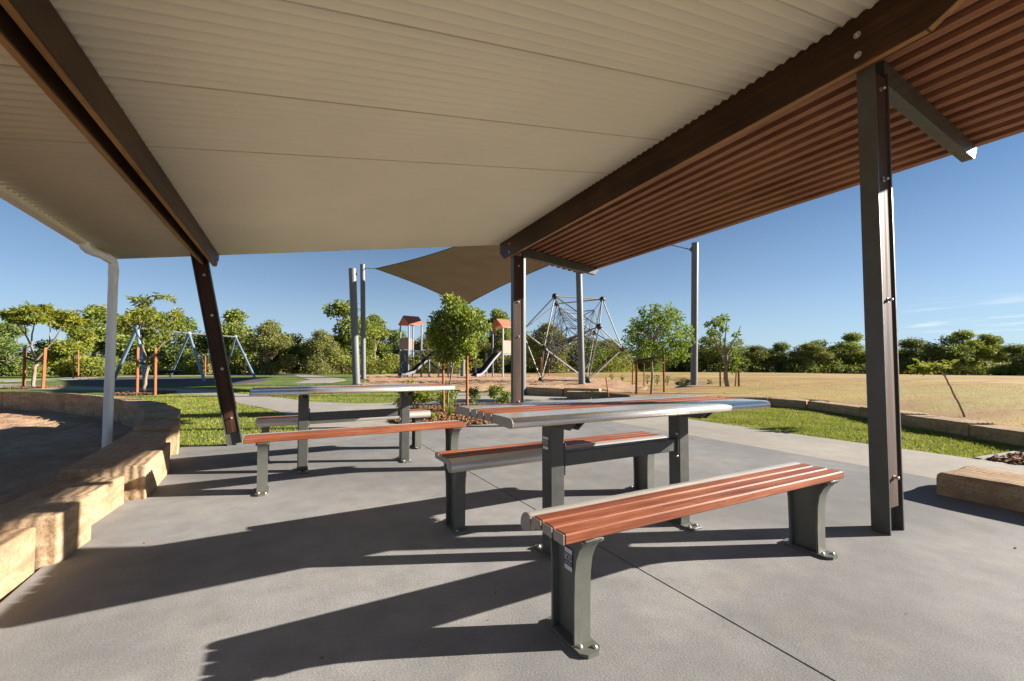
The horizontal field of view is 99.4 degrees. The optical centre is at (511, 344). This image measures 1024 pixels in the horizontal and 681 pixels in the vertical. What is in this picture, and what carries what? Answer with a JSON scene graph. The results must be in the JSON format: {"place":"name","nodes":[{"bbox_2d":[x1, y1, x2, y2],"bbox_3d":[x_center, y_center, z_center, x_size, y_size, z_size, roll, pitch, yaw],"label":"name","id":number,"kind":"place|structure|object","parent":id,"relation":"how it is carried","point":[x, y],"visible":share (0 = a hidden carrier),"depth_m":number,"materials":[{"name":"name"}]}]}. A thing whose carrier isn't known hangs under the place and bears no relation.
{"place":"outdoors","nodes":[
{"label":"outdoors","id":0,"kind":"place"},
{"bbox_2d":[0,409,132,504],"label":"sandpit sand","id":1,"kind":"structure","parent":0,"point":[39,449],"depth_m":5.69,"materials":[{"name":"sand"}]},
{"bbox_2d":[0,374,300,381],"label":"path","id":2,"kind":"structure","parent":0,"point":[11,380],"depth_m":27.99,"materials":[{"name":"concrete"}]},
{"bbox_2d":[70,377,266,386],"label":"softfall","id":3,"kind":"structure","parent":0,"point":[167,381],"depth_m":23.54,"materials":[{"name":"rubber"}]},
{"bbox_2d":[115,325,255,385],"bbox_3d":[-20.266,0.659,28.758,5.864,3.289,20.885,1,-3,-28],"label":"swing set","id":4,"kind":"object","parent":3,"relation":"on","point":[141,356],"visible":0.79,"depth_m":24.57,"materials":[{"name":"blue metal"}]},
{"bbox_2d":[0,384,581,429],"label":"concrete path","id":5,"kind":"structure","parent":0,"point":[287,407],"depth_m":11.21,"materials":[{"name":"concrete"}]},
{"bbox_2d":[0,372,591,446],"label":"lawn ground","id":6,"kind":"structure","parent":0,"point":[279,380],"depth_m":16.17,"materials":[{"name":"plant"}]},
{"bbox_2d":[22,348,26,385],"bbox_3d":[-20.079,1.005,17.873,0.112,1.793,0.098,-1,-3,25],"label":"tree stake","id":7,"kind":"object","parent":6,"relation":"on","point":[24,368],"visible":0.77,"depth_m":17.85,"materials":[{"name":"orange wood"}]},
{"bbox_2d":[1,385,63,388],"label":"sapling mulch","id":8,"kind":"object","parent":6,"relation":"on","point":[30,386],"visible":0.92,"depth_m":17.62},
{"bbox_2d":[41,348,46,387],"bbox_3d":[-18.756,0.994,17.401,0.104,1.777,0.092,-1,-3,25],"label":"tree stake","id":9,"kind":"object","parent":6,"relation":"on","point":[44,367],"visible":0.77,"depth_m":17.38,"materials":[{"name":"orange wood"}]},
{"bbox_2d":[0,300,89,386],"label":"spreading sapling","id":10,"kind":"object","parent":6,"relation":"on","point":[68,321],"visible":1,"depth_m":17.76,"materials":[{"name":"green plant"}]},
{"bbox_2d":[35,326,121,376],"bbox_3d":[-30.998,0.599,30.851,4.476,4.092,3.920,1,-2,-15],"label":"young tree","id":11,"kind":"object","parent":6,"relation":"on","point":[60,353],"visible":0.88,"depth_m":30.32,"materials":[{"name":"green plant"}]},
{"bbox_2d":[135,347,138,392],"bbox_3d":[-12.263,0.909,14.210,0.089,1.690,0.074,-1,-3,25],"label":"tree stake","id":12,"kind":"object","parent":6,"relation":"on","point":[137,371],"visible":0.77,"depth_m":14.20,"materials":[{"name":"orange wood"}]},
{"bbox_2d":[114,390,176,394],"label":"sapling mulch","id":13,"kind":"object","parent":6,"relation":"on","point":[127,392],"visible":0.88,"depth_m":14.22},
{"bbox_2d":[117,292,184,391],"bbox_3d":[-12.348,-0.119,14.701,3.392,3.548,1.555,0,-2,10],"label":"forked sapling","id":14,"kind":"object","parent":6,"relation":"on","point":[128,320],"visible":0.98,"depth_m":14.55,"materials":[{"name":"green plant"}]},
{"bbox_2d":[153,348,156,394],"bbox_3d":[-11.429,0.918,13.910,0.094,1.647,0.076,-1,-3,25],"label":"tree stake","id":15,"kind":"object","parent":6,"relation":"on","point":[155,372],"visible":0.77,"depth_m":13.90,"materials":[{"name":"orange wood"}]},
{"bbox_2d":[236,319,299,374],"bbox_3d":[-21.232,0.414,37.898,4.547,5.532,4.500,-2,-3,39],"label":"bushy tree","id":16,"kind":"object","parent":6,"relation":"on","point":[271,340],"visible":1,"depth_m":37.51,"materials":[{"name":"green plant"}]},
{"bbox_2d":[274,332,331,373],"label":"dark tree","id":17,"kind":"object","parent":6,"relation":"on","point":[295,350],"visible":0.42,"depth_m":40.00,"materials":[{"name":"green plant"}]},
{"bbox_2d":[299,328,343,374],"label":"bushy tree","id":18,"kind":"object","parent":6,"relation":"on","point":[321,348],"visible":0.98,"depth_m":36.42,"materials":[{"name":"green plant"}]},
{"bbox_2d":[322,299,384,373],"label":"gum tree","id":19,"kind":"object","parent":6,"relation":"on","point":[343,337],"visible":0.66,"depth_m":40.37,"materials":[{"name":"green plant"}]},
{"bbox_2d":[349,268,361,384],"bbox_3d":[-7.387,-0.779,20.431,0.689,5.680,0.453,0,-2,-1],"label":"shade mast","id":20,"kind":"object","parent":6,"relation":"on","point":[353,273],"visible":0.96,"depth_m":20.31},
{"bbox_2d":[359,313,393,371],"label":"gum tree","id":21,"kind":"object","parent":6,"relation":"on","point":[376,319],"visible":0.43,"depth_m":43.34,"materials":[{"name":"green plant"}]},
{"bbox_2d":[376,328,414,372],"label":"dark tree","id":22,"kind":"object","parent":6,"relation":"on","point":[390,348],"visible":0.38,"depth_m":44.55,"materials":[{"name":"green plant"}]},
{"bbox_2d":[524,258,526,394],"bbox_3d":[0.327,-1.201,13.995,0.337,5.988,0.338,2,-3,-45],"label":"support post","id":23,"kind":"object","parent":6,"relation":"on","point":[525,393],"visible":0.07,"depth_m":13.89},
{"bbox_2d":[129,385,1023,457],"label":"lawn grass","id":24,"kind":"structure","parent":6,"relation":"on","point":[829,419],"depth_m":7.36,"materials":[{"name":"plant"}]},
{"bbox_2d":[295,374,344,382],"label":"side path","id":25,"kind":"structure","parent":0,"point":[317,379],"depth_m":26.38,"materials":[{"name":"concrete"}]},
{"bbox_2d":[0,432,831,680],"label":"shelter slab","id":26,"kind":"structure","parent":0,"point":[368,565],"depth_m":1.92,"materials":[{"name":"concrete"}]},
{"bbox_2d":[256,409,430,462],"bbox_3d":[-1.847,1.004,4.921,1.822,0.452,0.295,1,-3,-28],"label":"bench","id":27,"kind":"object","parent":26,"relation":"on","point":[265,424],"visible":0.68,"depth_m":4.74,"materials":[{"name":"metal"}]},
{"bbox_2d":[249,383,454,473],"bbox_3d":[-1.564,0.813,4.379,1.842,0.790,0.680,1,-3,-28],"label":"table","id":28,"kind":"object","parent":26,"relation":"on","point":[306,416],"visible":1,"depth_m":4.22,"materials":[{"name":"metal"}]},
{"bbox_2d":[242,420,465,496],"bbox_3d":[-1.312,0.960,3.841,1.822,0.452,0.295,1,-3,-28],"label":"bench","id":29,"kind":"object","parent":26,"relation":"on","point":[452,428],"visible":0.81,"depth_m":3.64,"materials":[{"name":"wood"}]},
{"bbox_2d":[456,394,770,559],"bbox_3d":[0.654,0.740,2.575,1.842,0.790,0.680,1,-3,-28],"label":"table","id":30,"kind":"object","parent":26,"relation":"on","point":[554,419],"visible":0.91,"depth_m":2.39,"materials":[{"name":"metal"}]},
{"bbox_2d":[520,462,843,658],"bbox_3d":[0.906,0.887,2.014,1.822,0.452,0.295,1,-3,-28],"label":"bench","id":31,"kind":"object","parent":26,"relation":"on","point":[575,532],"visible":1,"depth_m":1.75,"materials":[{"name":"orange wood"}]},
{"bbox_2d":[360,373,642,391],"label":"playground sand","id":32,"kind":"structure","parent":0,"point":[482,382],"depth_m":22.78,"materials":[{"name":"sand"}]},
{"bbox_2d":[360,264,374,378],"bbox_3d":[-8.975,-1.377,27.082,1.166,7.398,0.400,-1,-2,16],"label":"shade mast","id":33,"kind":"object","parent":32,"relation":"on","point":[363,268],"visible":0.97,"depth_m":27.06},
{"bbox_2d":[375,245,548,303],"bbox_3d":[-2.454,-4.066,23.052,7.031,1.706,17.419,1,-3,-28],"label":"shade sail","id":34,"kind":"object","parent":33,"relation":"hanging from","point":[470,274],"visible":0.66,"depth_m":24.43,"materials":[{"name":"brown fabric"}]},
{"bbox_2d":[398,315,510,376],"bbox_3d":[-3.895,0.152,29.994,8.082,4.370,3.196,0,-2,6],"label":"play structure","id":35,"kind":"object","parent":32,"relation":"on","point":[407,344],"visible":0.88,"depth_m":30.08,"materials":[{"name":"plastic"}]},
{"bbox_2d":[526,293,624,382],"bbox_3d":[3.191,-0.283,23.291,5.162,4.600,5.574,1,-3,-28],"label":"climbing net","id":36,"kind":"object","parent":32,"relation":"on","point":[570,339],"visible":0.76,"depth_m":22.98,"materials":[{"name":"grey metal"}]},
{"bbox_2d":[576,272,585,383],"bbox_3d":[3.245,-1.154,20.440,0.466,6.417,0.416,1,-3,-28],"label":"shade mast","id":37,"kind":"object","parent":32,"relation":"on","point":[580,332],"visible":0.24,"depth_m":20.32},
{"bbox_2d":[0,132,1023,356],"label":"sky","id":38,"kind":"structure","parent":0,"point":[793,275],"materials":[{"name":"blue"}]},
{"bbox_2d":[55,363,1023,427],"bbox_3d":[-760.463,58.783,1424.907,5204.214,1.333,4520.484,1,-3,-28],"label":"ground","id":39,"kind":"structure","parent":0,"point":[702,386],"depth_m":13.48,"materials":[{"name":"soil"}]},
{"bbox_2d":[0,527,35,602],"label":"sandstone block","id":40,"kind":"structure","parent":39,"relation":"on","point":[17,554],"depth_m":2.02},
{"bbox_2d":[1,391,45,410],"bbox_3d":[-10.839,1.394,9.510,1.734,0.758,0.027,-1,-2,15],"label":"sandstone block","id":41,"kind":"structure","parent":39,"relation":"on","point":[14,400],"depth_m":9.52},
{"bbox_2d":[0,321,52,375],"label":"dark tree","id":42,"kind":"object","parent":39,"relation":"on","point":[9,364],"visible":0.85,"depth_m":33.64,"materials":[{"name":"green plant"}]},
{"bbox_2d":[11,338,56,374],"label":"dark tree","id":43,"kind":"object","parent":39,"relation":"on","point":[39,344],"visible":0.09,"depth_m":39.49,"materials":[{"name":"green plant"}]},
{"bbox_2d":[0,494,91,573],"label":"sandstone block","id":44,"kind":"structure","parent":39,"relation":"on","point":[62,526],"depth_m":2.28,"materials":[{"name":"stone"}]},
{"bbox_2d":[31,393,81,411],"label":"sandstone block","id":45,"kind":"structure","parent":39,"relation":"on","point":[48,402],"depth_m":9.14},
{"bbox_2d":[5,476,124,524],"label":"sandstone block","id":46,"kind":"structure","parent":39,"relation":"on","point":[107,493],"depth_m":2.89,"materials":[{"name":"stone"}]},
{"bbox_2d":[64,393,100,415],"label":"sandstone block","id":47,"kind":"structure","parent":39,"relation":"on","point":[79,404],"depth_m":8.62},
{"bbox_2d":[77,304,119,356],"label":"gum tree","id":48,"kind":"object","parent":39,"relation":"on","point":[96,314],"visible":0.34,"depth_m":40.91,"materials":[{"name":"green plant"}]},
{"bbox_2d":[56,442,170,500],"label":"sandstone block","id":49,"kind":"structure","parent":39,"relation":"on","point":[143,469],"depth_m":3.36,"materials":[{"name":"stone"}]},
{"bbox_2d":[94,396,142,421],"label":"sandstone block","id":50,"kind":"structure","parent":39,"relation":"on","point":[98,406],"depth_m":8.07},
{"bbox_2d":[89,307,171,359],"bbox_3d":[-34.270,-0.308,39.666,6.642,6.737,6.079,-1,-3,26],"label":"gum tree","id":51,"kind":"object","parent":39,"relation":"on","point":[122,338],"visible":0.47,"depth_m":38.67,"materials":[{"name":"green plant"}]},
{"bbox_2d":[106,430,171,456],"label":"sandstone block","id":52,"kind":"structure","parent":39,"relation":"on","point":[145,437],"depth_m":4.35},
{"bbox_2d":[119,400,166,426],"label":"sandstone block","id":53,"kind":"structure","parent":39,"relation":"on","point":[128,412],"depth_m":7.11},
{"bbox_2d":[132,419,180,454],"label":"sandstone block","id":54,"kind":"structure","parent":39,"relation":"on","point":[173,425],"depth_m":4.88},
{"bbox_2d":[137,405,180,424],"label":"sandstone block","id":55,"kind":"structure","parent":39,"relation":"on","point":[142,409],"depth_m":6.13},
{"bbox_2d":[143,411,179,419],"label":"sandstone block","id":56,"kind":"structure","parent":39,"relation":"on","point":[161,415],"depth_m":5.49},
{"bbox_2d":[144,314,207,374],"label":"dark tree","id":57,"kind":"object","parent":39,"relation":"on","point":[201,346],"visible":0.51,"depth_m":40.25,"materials":[{"name":"green plant"}]},
{"bbox_2d":[202,307,257,369],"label":"gum tree","id":58,"kind":"object","parent":39,"relation":"on","point":[234,318],"visible":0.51,"depth_m":41.81,"materials":[{"name":"green plant"}]},
{"bbox_2d":[0,337,633,375],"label":"woodland","id":59,"kind":"object","parent":39,"relation":"on","point":[506,357],"visible":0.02,"depth_m":55.21,"materials":[{"name":"green plant"}]},
{"bbox_2d":[2,353,640,375],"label":"undergrowth","id":60,"kind":"object","parent":39,"relation":"on","point":[193,366],"visible":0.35,"depth_m":39.23,"materials":[{"name":"green plant"}]},
{"bbox_2d":[410,335,456,372],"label":"bushy tree","id":61,"kind":"object","parent":39,"relation":"on","point":[425,346],"visible":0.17,"depth_m":45.10,"materials":[{"name":"green plant"}]},
{"bbox_2d":[387,402,510,425],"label":"bark mulch","id":62,"kind":"object","parent":39,"relation":"on","point":[436,409],"visible":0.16,"depth_m":7.95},
{"bbox_2d":[393,379,432,408],"bbox_3d":[-2.085,1.077,9.176,0.848,0.714,0.660,0,-2,-12],"label":"shrub","id":63,"kind":"object","parent":62,"relation":"on","point":[419,397],"visible":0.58,"depth_m":9.07,"materials":[{"name":"green plant"}]},
{"bbox_2d":[436,390,459,407],"bbox_3d":[-1.382,1.159,9.141,0.418,0.526,0.559,-1,-2,21],"label":"shrub","id":64,"kind":"object","parent":62,"relation":"on","point":[451,393],"visible":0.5,"depth_m":9.10,"materials":[{"name":"green plant"}]},
{"bbox_2d":[424,291,491,410],"bbox_3d":[-1.122,0.180,8.926,1.352,2.462,1.337,1,-3,-28],"label":"garden tree","id":65,"kind":"object","parent":62,"relation":"on","point":[453,316],"visible":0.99,"depth_m":8.76,"materials":[{"name":"green plant"}]},
{"bbox_2d":[465,386,480,403],"bbox_3d":[-0.926,1.232,10.626,0.370,0.498,0.312,-1,-2,20],"label":"shrub","id":66,"kind":"object","parent":62,"relation":"on","point":[474,392],"visible":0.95,"depth_m":10.59,"materials":[{"name":"green plant"}]},
{"bbox_2d":[486,384,504,403],"bbox_3d":[-0.389,1.187,10.125,0.449,0.548,0.412,1,-3,-28],"label":"shrub","id":67,"kind":"object","parent":62,"relation":"on","point":[492,392],"visible":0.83,"depth_m":10.09,"materials":[{"name":"green plant"}]},
{"bbox_2d":[496,386,510,402],"bbox_3d":[-0.161,1.188,9.946,0.451,0.533,0.415,-1,-3,30],"label":"shrub","id":68,"kind":"object","parent":62,"relation":"on","point":[503,399],"visible":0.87,"depth_m":9.94,"materials":[{"name":"green plant"}]},
{"bbox_2d":[457,337,499,372],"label":"bushy tree","id":69,"kind":"object","parent":39,"relation":"on","point":[487,347],"visible":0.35,"depth_m":45.00,"materials":[{"name":"green plant"}]},
{"bbox_2d":[485,308,510,372],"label":"gum tree","id":70,"kind":"object","parent":39,"relation":"on","point":[496,313],"visible":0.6,"depth_m":47.23,"materials":[{"name":"green plant"}]},
{"bbox_2d":[500,332,544,372],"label":"dark tree","id":71,"kind":"object","parent":39,"relation":"on","point":[507,366],"visible":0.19,"depth_m":48.33,"materials":[{"name":"green plant"}]},
{"bbox_2d":[526,386,563,396],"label":"kerb block","id":72,"kind":"structure","parent":39,"relation":"on","point":[544,391],"depth_m":13.58,"materials":[{"name":"stone"}]},
{"bbox_2d":[526,321,572,372],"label":"bushy tree","id":73,"kind":"object","parent":39,"relation":"on","point":[534,346],"visible":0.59,"depth_m":44.31,"materials":[{"name":"green plant"}]},
{"bbox_2d":[567,391,590,398],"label":"kerb block","id":74,"kind":"structure","parent":39,"relation":"on","point":[578,394],"depth_m":12.31,"materials":[{"name":"stone"}]},
{"bbox_2d":[564,388,600,396],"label":"kerb block","id":75,"kind":"structure","parent":39,"relation":"on","point":[579,389],"depth_m":13.10,"materials":[{"name":"stone"}]},
{"bbox_2d":[562,337,609,370],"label":"dark tree","id":76,"kind":"object","parent":39,"relation":"on","point":[601,356],"visible":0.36,"depth_m":48.13,"materials":[{"name":"green plant"}]},
{"bbox_2d":[596,338,633,371],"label":"bushy tree","id":77,"kind":"object","parent":39,"relation":"on","point":[613,351],"visible":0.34,"depth_m":50.67,"materials":[{"name":"green plant"}]},
{"bbox_2d":[629,337,674,371],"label":"dark tree","id":78,"kind":"object","parent":39,"relation":"on","point":[657,366],"visible":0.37,"depth_m":64.90,"materials":[{"name":"green plant"}]},
{"bbox_2d":[620,300,696,393],"bbox_3d":[3.976,0.152,11.754,2.042,2.780,2.243,-1,-2,14],"label":"leafy tree","id":79,"kind":"object","parent":39,"relation":"on","point":[651,321],"visible":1,"depth_m":11.66,"materials":[{"name":"green plant"}]},
{"bbox_2d":[665,339,704,371],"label":"dark tree","id":80,"kind":"object","parent":39,"relation":"on","point":[679,367],"visible":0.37,"depth_m":72.68,"materials":[{"name":"green plant"}]},
{"bbox_2d":[673,242,698,384],"bbox_3d":[6.471,-0.993,16.161,0.963,5.752,0.366,-2,-3,35],"label":"shade mast","id":81,"kind":"object","parent":39,"relation":"on","point":[693,249],"visible":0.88,"depth_m":15.93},
{"bbox_2d":[685,335,751,371],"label":"dark tree","id":82,"kind":"object","parent":39,"relation":"on","point":[710,353],"visible":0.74,"depth_m":70.71,"materials":[{"name":"green plant"}]},
{"bbox_2d":[703,313,740,386],"bbox_3d":[7.185,0.265,14.897,1.195,2.792,1.030,1,-3,-28],"label":"sparse tree","id":83,"kind":"object","parent":39,"relation":"on","point":[718,321],"visible":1,"depth_m":14.86,"materials":[{"name":"green plant"}]},
{"bbox_2d":[727,357,741,385],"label":"thin sapling","id":84,"kind":"object","parent":39,"relation":"on","point":[734,367],"visible":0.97,"depth_m":14.83,"materials":[{"name":"green plant"}]},
{"bbox_2d":[737,345,778,372],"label":"bushy tree","id":85,"kind":"object","parent":39,"relation":"on","point":[758,353],"visible":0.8,"depth_m":72.86,"materials":[{"name":"green plant"}]},
{"bbox_2d":[763,341,804,372],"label":"dark tree","id":86,"kind":"object","parent":39,"relation":"on","point":[779,353],"visible":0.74,"depth_m":72.98,"materials":[{"name":"green plant"}]},
{"bbox_2d":[769,397,808,408],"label":"kerb block","id":87,"kind":"structure","parent":39,"relation":"on","point":[787,402],"depth_m":9.94,"materials":[{"name":"stone"}]},
{"bbox_2d":[786,342,836,372],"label":"bushy tree","id":88,"kind":"object","parent":39,"relation":"on","point":[818,353],"visible":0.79,"depth_m":71.93,"materials":[{"name":"green plant"}]},
{"bbox_2d":[621,346,1015,374],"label":"woodland","id":89,"kind":"object","parent":39,"relation":"on","point":[861,369],"visible":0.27,"depth_m":70.70,"materials":[{"name":"green plant"}]},
{"bbox_2d":[803,338,859,372],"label":"dark tree","id":90,"kind":"object","parent":39,"relation":"on","point":[839,355],"visible":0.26,"depth_m":74.09,"materials":[{"name":"green plant"}]},
{"bbox_2d":[807,401,866,416],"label":"kerb block","id":91,"kind":"structure","parent":39,"relation":"on","point":[842,408],"depth_m":8.88,"materials":[{"name":"stone"}]},
{"bbox_2d":[827,332,865,371],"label":"gum tree","id":92,"kind":"object","parent":39,"relation":"on","point":[856,351],"visible":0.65,"depth_m":74.38,"materials":[{"name":"green plant"}]},
{"bbox_2d":[860,407,927,425],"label":"kerb block","id":93,"kind":"structure","parent":39,"relation":"on","point":[863,412],"depth_m":7.17,"materials":[{"name":"stone"}]},
{"bbox_2d":[898,337,934,374],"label":"dark tree","id":94,"kind":"object","parent":39,"relation":"on","point":[908,345],"visible":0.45,"depth_m":65.79,"materials":[{"name":"green plant"}]},
{"bbox_2d":[902,358,965,416],"bbox_3d":[6.646,0.689,6.839,0.878,0.968,0.609,1,-3,-28],"label":"bent sapling","id":95,"kind":"object","parent":39,"relation":"on","point":[922,367],"visible":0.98,"depth_m":6.75,"materials":[{"name":"green plant"}]},
{"bbox_2d":[906,334,978,374],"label":"dark tree","id":96,"kind":"object","parent":39,"relation":"on","point":[946,351],"visible":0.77,"depth_m":62.17,"materials":[{"name":"green plant"}]},
{"bbox_2d":[904,415,993,437],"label":"kerb block","id":97,"kind":"structure","parent":39,"relation":"on","point":[958,426],"depth_m":6.42,"materials":[{"name":"stone"}]},
{"bbox_2d":[934,330,997,374],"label":"gum tree","id":98,"kind":"object","parent":39,"relation":"on","point":[965,335],"visible":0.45,"depth_m":62.69,"materials":[{"name":"green plant"}]},
{"bbox_2d":[976,333,1009,375],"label":"gum tree","id":99,"kind":"object","parent":39,"relation":"on","point":[992,340],"visible":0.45,"depth_m":63.71,"materials":[{"name":"green plant"}]},
{"bbox_2d":[970,425,1023,446],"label":"kerb block","id":100,"kind":"structure","parent":39,"relation":"on","point":[1000,434],"depth_m":5.62,"materials":[{"name":"stone"}]},
{"bbox_2d":[974,449,1023,459],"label":"path edging","id":101,"kind":"object","parent":39,"relation":"on","point":[984,457],"visible":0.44,"depth_m":4.78,"materials":[{"name":"concrete"}]},
{"bbox_2d":[980,343,1023,375],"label":"dark tree","id":102,"kind":"object","parent":39,"relation":"on","point":[1015,367],"visible":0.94,"depth_m":57.49,"materials":[{"name":"green plant"}]},
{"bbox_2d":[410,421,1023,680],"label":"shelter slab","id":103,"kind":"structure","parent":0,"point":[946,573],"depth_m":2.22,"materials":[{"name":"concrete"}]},
{"bbox_2d":[0,0,1023,535],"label":"picnic shelter","id":104,"kind":"object","parent":103,"relation":"on","point":[586,136],"visible":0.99,"depth_m":3.02,"materials":[{"name":"metal"}]},
{"bbox_2d":[435,431,667,534],"bbox_3d":[0.371,0.931,3.116,1.822,0.452,0.295,1,-3,-28],"label":"bench","id":105,"kind":"object","parent":103,"relation":"on","point":[459,464],"visible":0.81,"depth_m":2.80,"materials":[{"name":"metal"}]},
{"bbox_2d":[936,465,1023,511],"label":"stone block","id":106,"kind":"structure","parent":103,"relation":"on","point":[993,487],"depth_m":3.22,"materials":[{"name":"stone"}]},
{"bbox_2d":[612,416,1023,478],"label":"concrete path","id":107,"kind":"structure","parent":0,"point":[924,464],"depth_m":5.27,"materials":[{"name":"concrete"}]},
{"bbox_2d":[692,409,1015,457],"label":"lawn ground","id":108,"kind":"structure","parent":0,"point":[861,436],"depth_m":6.47,"materials":[{"name":"plant"}]},
{"bbox_2d":[716,379,1023,426],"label":"field grass","id":109,"kind":"structure","parent":0,"point":[1020,387],"depth_m":13.03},
{"bbox_2d":[987,451,1023,464],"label":"dark mulch","id":110,"kind":"object","parent":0,"point":[1016,458],"visible":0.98,"depth_m":4.58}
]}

